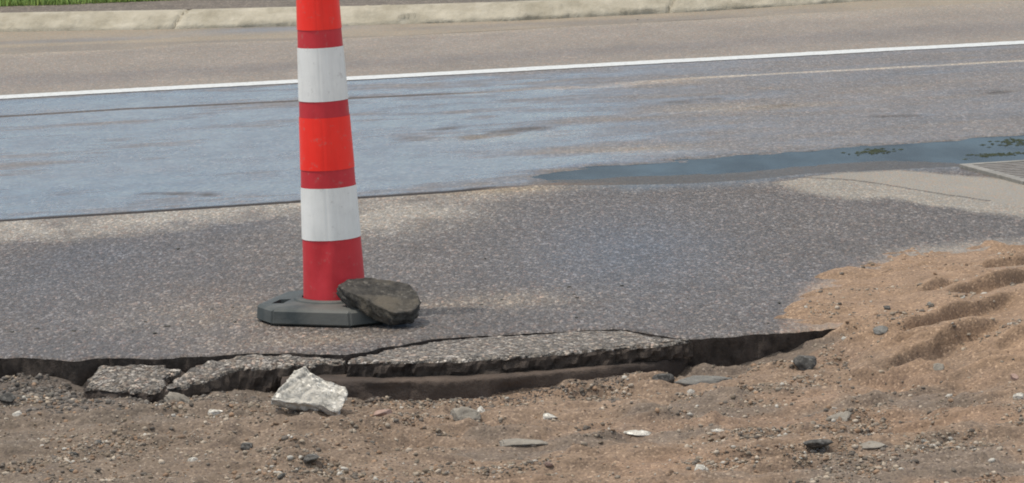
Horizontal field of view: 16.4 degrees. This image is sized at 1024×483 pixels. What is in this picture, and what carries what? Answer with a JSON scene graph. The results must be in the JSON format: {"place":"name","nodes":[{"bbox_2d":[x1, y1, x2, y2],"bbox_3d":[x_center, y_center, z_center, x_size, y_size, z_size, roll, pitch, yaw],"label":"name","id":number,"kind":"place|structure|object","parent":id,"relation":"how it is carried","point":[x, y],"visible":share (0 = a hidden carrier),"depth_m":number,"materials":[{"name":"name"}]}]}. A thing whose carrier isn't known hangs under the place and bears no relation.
{"place":"outdoors","nodes":[
{"label":"outdoors","id":0,"kind":"place"},
{"bbox_2d":[0,0,162,5],"bbox_3d":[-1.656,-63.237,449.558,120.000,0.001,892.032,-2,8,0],"label":"verge","id":1,"kind":"structure","parent":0,"point":[82,3],"depth_m":20.66,"materials":[{"name":"green plant"}]},
{"bbox_2d":[0,0,530,12],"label":"path","id":2,"kind":"structure","parent":0,"point":[173,5],"depth_m":20.36,"materials":[{"name":"concrete"}]},
{"bbox_2d":[281,357,688,400],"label":"pavement","id":3,"kind":"structure","parent":0,"point":[436,388],"depth_m":9.15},
{"bbox_2d":[346,330,692,377],"bbox_3d":[0.007,0.294,9.344,0.921,0.052,0.322,-3,8,-12],"label":"slab piece","id":4,"kind":"object","parent":3,"relation":"on","point":[499,354],"visible":1,"depth_m":9.26,"materials":[{"name":"asphalt"}]},
{"bbox_2d":[0,0,1019,53],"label":"gutter","id":5,"kind":"object","parent":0,"point":[38,41],"visible":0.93,"depth_m":19.56,"materials":[{"name":"concrete"}]},
{"bbox_2d":[0,0,1023,361],"bbox_3d":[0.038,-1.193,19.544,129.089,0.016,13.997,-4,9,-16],"label":"road","id":6,"kind":"structure","parent":0,"point":[86,155],"depth_m":15.23,"materials":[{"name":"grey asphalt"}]},
{"bbox_2d":[0,0,869,31],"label":"kerb","id":7,"kind":"structure","parent":6,"relation":"on","point":[279,16],"depth_m":20.00,"materials":[{"name":"concrete"}]},
{"bbox_2d":[0,40,1023,98],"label":"road line","id":8,"kind":"object","parent":6,"relation":"on","point":[508,69],"visible":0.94,"depth_m":16.91,"materials":[{"name":"white paint"}]},
{"bbox_2d":[532,135,1023,181],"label":"puddle","id":9,"kind":"object","parent":6,"relation":"on","point":[956,152],"visible":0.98,"depth_m":13.15,"materials":[{"name":"liquid"}]},
{"bbox_2d":[841,137,1023,159],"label":"algae","id":10,"kind":"object","parent":9,"relation":"on","point":[877,151],"visible":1,"depth_m":13.37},
{"bbox_2d":[0,167,1023,385],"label":"pavement","id":11,"kind":"structure","parent":0,"point":[734,262],"depth_m":10.81,"materials":[{"name":"grey asphalt"}]},
{"bbox_2d":[257,0,382,326],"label":"traffic cone","id":12,"kind":"object","parent":11,"relation":"on","point":[331,242],"visible":0.94,"depth_m":9.74,"materials":[{"name":"red plastic"}]},
{"bbox_2d":[336,278,420,325],"bbox_3d":[-0.364,0.165,9.700,0.233,0.114,0.196,-2,8,0],"label":"asphalt chunk","id":13,"kind":"object","parent":11,"relation":"on","point":[389,302],"visible":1,"depth_m":9.67,"materials":[{"name":"grey asphalt"}]},
{"bbox_2d":[959,160,1023,184],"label":"concrete slab","id":14,"kind":"structure","parent":11,"relation":"on","point":[1012,171],"depth_m":12.63,"materials":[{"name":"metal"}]},
{"bbox_2d":[0,240,1023,482],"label":"dirt","id":15,"kind":"structure","parent":0,"point":[921,346],"depth_m":8.63,"materials":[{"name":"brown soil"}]},
{"bbox_2d":[0,392,15,402],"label":"stone","id":16,"kind":"object","parent":15,"relation":"on","point":[8,397],"visible":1,"depth_m":8.99,"materials":[{"name":"stone"}]},
{"bbox_2d":[12,410,21,415],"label":"stone","id":17,"kind":"object","parent":15,"relation":"on","point":[17,413],"visible":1,"depth_m":8.88,"materials":[{"name":"stone"}]},
{"bbox_2d":[84,364,184,402],"bbox_3d":[-0.987,0.374,9.204,0.243,0.085,0.202,1,9,17],"label":"slab piece","id":18,"kind":"object","parent":15,"relation":"on","point":[146,382],"visible":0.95,"depth_m":9.18,"materials":[{"name":"asphalt"}]},
{"bbox_2d":[164,392,189,402],"bbox_3d":[-0.849,0.407,9.038,0.071,0.053,0.062,-2,8,0],"label":"concrete chunk","id":19,"kind":"object","parent":15,"relation":"on","point":[176,396],"visible":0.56,"depth_m":9.02,"materials":[{"name":"grey stone"}]},
{"bbox_2d":[188,457,197,461],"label":"stone","id":20,"kind":"object","parent":15,"relation":"on","point":[191,459],"visible":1,"depth_m":8.26,"materials":[{"name":"stone"}]},
{"bbox_2d":[208,409,222,415],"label":"stone","id":21,"kind":"object","parent":15,"relation":"on","point":[212,411],"visible":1,"depth_m":8.87,"materials":[{"name":"stone"}]},
{"bbox_2d":[240,442,252,449],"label":"stone","id":22,"kind":"object","parent":15,"relation":"on","point":[246,445],"visible":0.83,"depth_m":8.37,"materials":[{"name":"stone"}]},
{"bbox_2d":[162,354,347,399],"bbox_3d":[-0.679,0.367,9.252,0.496,0.127,0.168,-4,8,-14],"label":"slab piece","id":23,"kind":"object","parent":15,"relation":"on","point":[259,372],"visible":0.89,"depth_m":9.23,"materials":[{"name":"asphalt"}]},
{"bbox_2d":[277,473,284,478],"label":"pebble","id":24,"kind":"object","parent":15,"relation":"on","point":[281,475],"visible":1,"depth_m":8.00,"materials":[{"name":"grey stone"}]},
{"bbox_2d":[271,366,347,415],"bbox_3d":[-0.506,0.378,8.887,0.191,0.129,0.108,-2,8,0],"label":"concrete chunk","id":25,"kind":"object","parent":15,"relation":"on","point":[303,388],"visible":0.98,"depth_m":8.86,"materials":[{"name":"grey concrete"}]},
{"bbox_2d":[303,454,319,463],"bbox_3d":[-0.461,0.502,8.170,0.034,0.024,0.031,3,9,26],"label":"stone","id":26,"kind":"object","parent":15,"relation":"on","point":[309,458],"visible":1,"depth_m":8.16,"materials":[{"name":"stone"}]},
{"bbox_2d":[0,373,627,420],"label":"asphalt rubble","id":27,"kind":"object","parent":15,"relation":"on","point":[72,394],"visible":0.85,"depth_m":9.11,"materials":[{"name":"stone"}]},
{"bbox_2d":[373,409,391,415],"bbox_3d":[-0.322,0.428,8.829,0.048,0.024,0.035,-2,8,0],"label":"stone","id":28,"kind":"object","parent":15,"relation":"on","point":[383,412],"visible":0.73,"depth_m":8.82,"materials":[{"name":"pink stone"}]},
{"bbox_2d":[450,406,480,420],"bbox_3d":[-0.114,0.427,8.731,0.077,0.045,0.062,-2,8,0],"label":"concrete chunk","id":29,"kind":"object","parent":15,"relation":"on","point":[460,413],"visible":0.81,"depth_m":8.71,"materials":[{"name":"grey stone"}]},
{"bbox_2d":[476,406,484,412],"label":"stone","id":30,"kind":"object","parent":15,"relation":"on","point":[480,409],"visible":0.6,"depth_m":8.83,"materials":[{"name":"stone"}]},
{"bbox_2d":[499,438,547,446],"bbox_3d":[0.030,0.478,8.444,0.120,0.020,0.064,-3,8,-10],"label":"stone","id":31,"kind":"object","parent":15,"relation":"on","point":[516,442],"visible":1,"depth_m":8.43,"materials":[{"name":"grey stone"}]},
{"bbox_2d":[544,461,553,466],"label":"pebble","id":32,"kind":"object","parent":15,"relation":"on","point":[548,464],"visible":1,"depth_m":8.09,"materials":[{"name":"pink stone"}]},
{"bbox_2d":[543,413,557,418],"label":"stone","id":33,"kind":"object","parent":15,"relation":"on","point":[547,415],"visible":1,"depth_m":8.70,"materials":[{"name":"stone"}]},
{"bbox_2d":[623,430,650,435],"bbox_3d":[0.302,0.460,8.488,0.059,0.015,0.046,4,10,35],"label":"stone","id":34,"kind":"object","parent":15,"relation":"on","point":[639,432],"visible":1,"depth_m":8.48,"materials":[{"name":"stone"}]},
{"bbox_2d":[652,373,674,382],"bbox_3d":[0.389,0.357,9.184,0.061,0.031,0.040,-4,9,-19],"label":"asphalt lump","id":35,"kind":"object","parent":15,"relation":"on","point":[669,378],"visible":0.68,"depth_m":9.17,"materials":[{"name":"stone"}]},
{"bbox_2d":[687,389,694,393],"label":"stone","id":36,"kind":"object","parent":15,"relation":"on","point":[690,391],"visible":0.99,"depth_m":9.01,"materials":[{"name":"stone"}]},
{"bbox_2d":[694,464,705,470],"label":"stone","id":37,"kind":"object","parent":15,"relation":"on","point":[700,466],"visible":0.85,"depth_m":8.02,"materials":[{"name":"stone"}]},
{"bbox_2d":[674,375,731,385],"bbox_3d":[0.494,0.359,9.137,0.155,0.030,0.067,-2,8,0],"label":"asphalt lump","id":38,"kind":"object","parent":15,"relation":"on","point":[693,380],"visible":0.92,"depth_m":9.12,"materials":[{"name":"grey stone"}]},
{"bbox_2d":[711,428,723,431],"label":"stone","id":39,"kind":"object","parent":15,"relation":"on","point":[716,430],"visible":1,"depth_m":8.46,"materials":[{"name":"stone"}]},
{"bbox_2d":[793,355,816,370],"bbox_3d":[0.758,0.321,9.174,0.066,0.057,0.053,3,9,27],"label":"asphalt lump","id":40,"kind":"object","parent":15,"relation":"on","point":[804,362],"visible":0.89,"depth_m":9.15,"materials":[{"name":"stone"}]},
{"bbox_2d":[803,439,833,447],"bbox_3d":[0.705,0.465,8.165,0.070,0.024,0.049,-2,8,0],"label":"stone","id":41,"kind":"object","parent":15,"relation":"on","point":[816,443],"visible":1,"depth_m":8.15,"materials":[{"name":"stone"}]},
{"bbox_2d":[827,411,851,420],"bbox_3d":[0.790,0.422,8.569,0.058,0.023,0.046,1,9,15],"label":"stone","id":42,"kind":"object","parent":15,"relation":"on","point":[845,415],"visible":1,"depth_m":8.56,"materials":[{"name":"grey stone"}]},
{"bbox_2d":[860,441,887,448],"bbox_3d":[0.828,0.470,8.205,0.085,0.013,0.062,-2,8,0],"label":"stone","id":43,"kind":"object","parent":15,"relation":"on","point":[872,445],"visible":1,"depth_m":8.19,"materials":[{"name":"beige stone"}]},
{"bbox_2d":[873,326,887,334],"bbox_3d":[0.971,0.234,9.350,0.041,0.023,0.039,-2,8,0],"label":"stone","id":44,"kind":"object","parent":15,"relation":"on","point":[879,330],"visible":1,"depth_m":9.34,"materials":[{"name":"grey stone"}]},
{"bbox_2d":[933,363,943,369],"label":"stone","id":45,"kind":"object","parent":15,"relation":"on","point":[937,366],"visible":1,"depth_m":8.95,"materials":[{"name":"beige stone"}]},
{"bbox_2d":[1010,373,1018,379],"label":"stone","id":46,"kind":"object","parent":15,"relation":"on","point":[1014,376],"visible":1,"depth_m":8.83,"materials":[{"name":"beige stone"}]},
{"bbox_2d":[1013,393,1023,398],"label":"stone","id":47,"kind":"object","parent":15,"relation":"on","point":[1019,395],"visible":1,"depth_m":8.59,"materials":[{"name":"stone"}]}
]}

